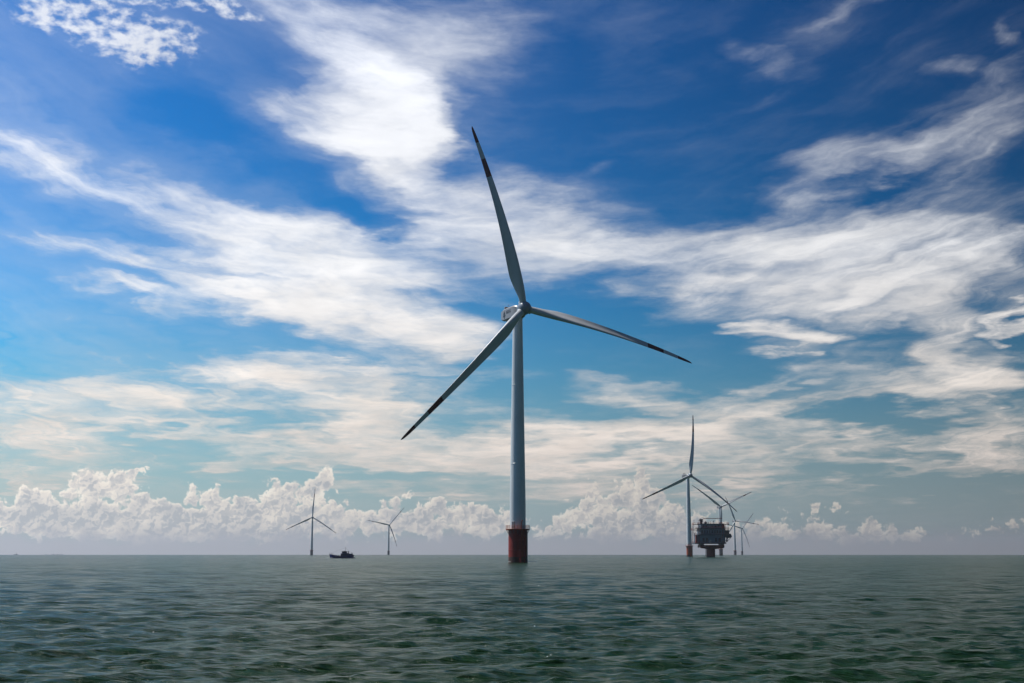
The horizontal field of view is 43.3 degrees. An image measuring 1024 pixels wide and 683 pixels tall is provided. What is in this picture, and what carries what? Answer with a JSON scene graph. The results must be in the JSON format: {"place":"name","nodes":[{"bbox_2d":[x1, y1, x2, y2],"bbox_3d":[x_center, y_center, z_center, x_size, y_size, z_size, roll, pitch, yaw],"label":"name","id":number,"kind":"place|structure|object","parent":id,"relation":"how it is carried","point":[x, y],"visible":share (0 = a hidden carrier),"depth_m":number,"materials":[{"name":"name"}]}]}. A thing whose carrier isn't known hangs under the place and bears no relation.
{"place":"outdoors","nodes":[
{"label":"outdoors","id":0,"kind":"place"},
{"bbox_2d":[0,555,1023,682],"bbox_3d":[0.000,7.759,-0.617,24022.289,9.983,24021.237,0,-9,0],"label":"sea","id":1,"kind":"structure","parent":0,"point":[501,619],"depth_m":58.99,"materials":[{"name":"liquid"}]},
{"bbox_2d":[286,492,335,554],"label":"wind turbine","id":2,"kind":"object","parent":1,"relation":"in","point":[311,550],"visible":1,"depth_m":2954.09,"materials":[{"name":"paint"}]},
{"bbox_2d":[329,547,353,557],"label":"fishing boat","id":3,"kind":"object","parent":1,"relation":"on","point":[344,554],"visible":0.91,"depth_m":856.50,"materials":[{"name":"blue metal"}]},
{"bbox_2d":[368,508,403,554],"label":"wind turbine","id":4,"kind":"object","parent":1,"relation":"in","point":[388,551],"visible":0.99,"depth_m":3743.17,"materials":[{"name":"paint"}]},
{"bbox_2d":[401,127,690,562],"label":"wind turbine","id":5,"kind":"object","parent":1,"relation":"in","point":[513,316],"visible":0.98,"depth_m":440.30,"materials":[{"name":"paint"}]},
{"bbox_2d":[643,417,736,556],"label":"wind turbine","id":6,"kind":"object","parent":1,"relation":"in","point":[689,547],"visible":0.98,"depth_m":1384.21,"materials":[{"name":"paint"}]},
{"bbox_2d":[691,517,731,556],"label":"offshore substation","id":7,"kind":"object","parent":1,"relation":"in","point":[713,533],"visible":0.97,"depth_m":1139.41,"materials":[{"name":"grey metal"}]},
{"bbox_2d":[692,485,750,555],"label":"wind turbine","id":8,"kind":"object","parent":1,"relation":"in","point":[719,507],"visible":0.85,"depth_m":2311.85,"materials":[{"name":"paint"}]},
{"bbox_2d":[730,514,752,554],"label":"wind turbine","id":9,"kind":"object","parent":1,"relation":"in","point":[741,535],"visible":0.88,"depth_m":4197.01,"materials":[{"name":"paint"}]},
{"bbox_2d":[725,497,758,554],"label":"wind turbine","id":10,"kind":"object","parent":1,"relation":"in","point":[735,550],"visible":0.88,"depth_m":3291.66,"materials":[{"name":"paint"}]},
{"bbox_2d":[0,0,1023,554],"label":"sky","id":11,"kind":"structure","parent":0,"point":[247,246],"materials":[{"name":"blue"}]}
]}

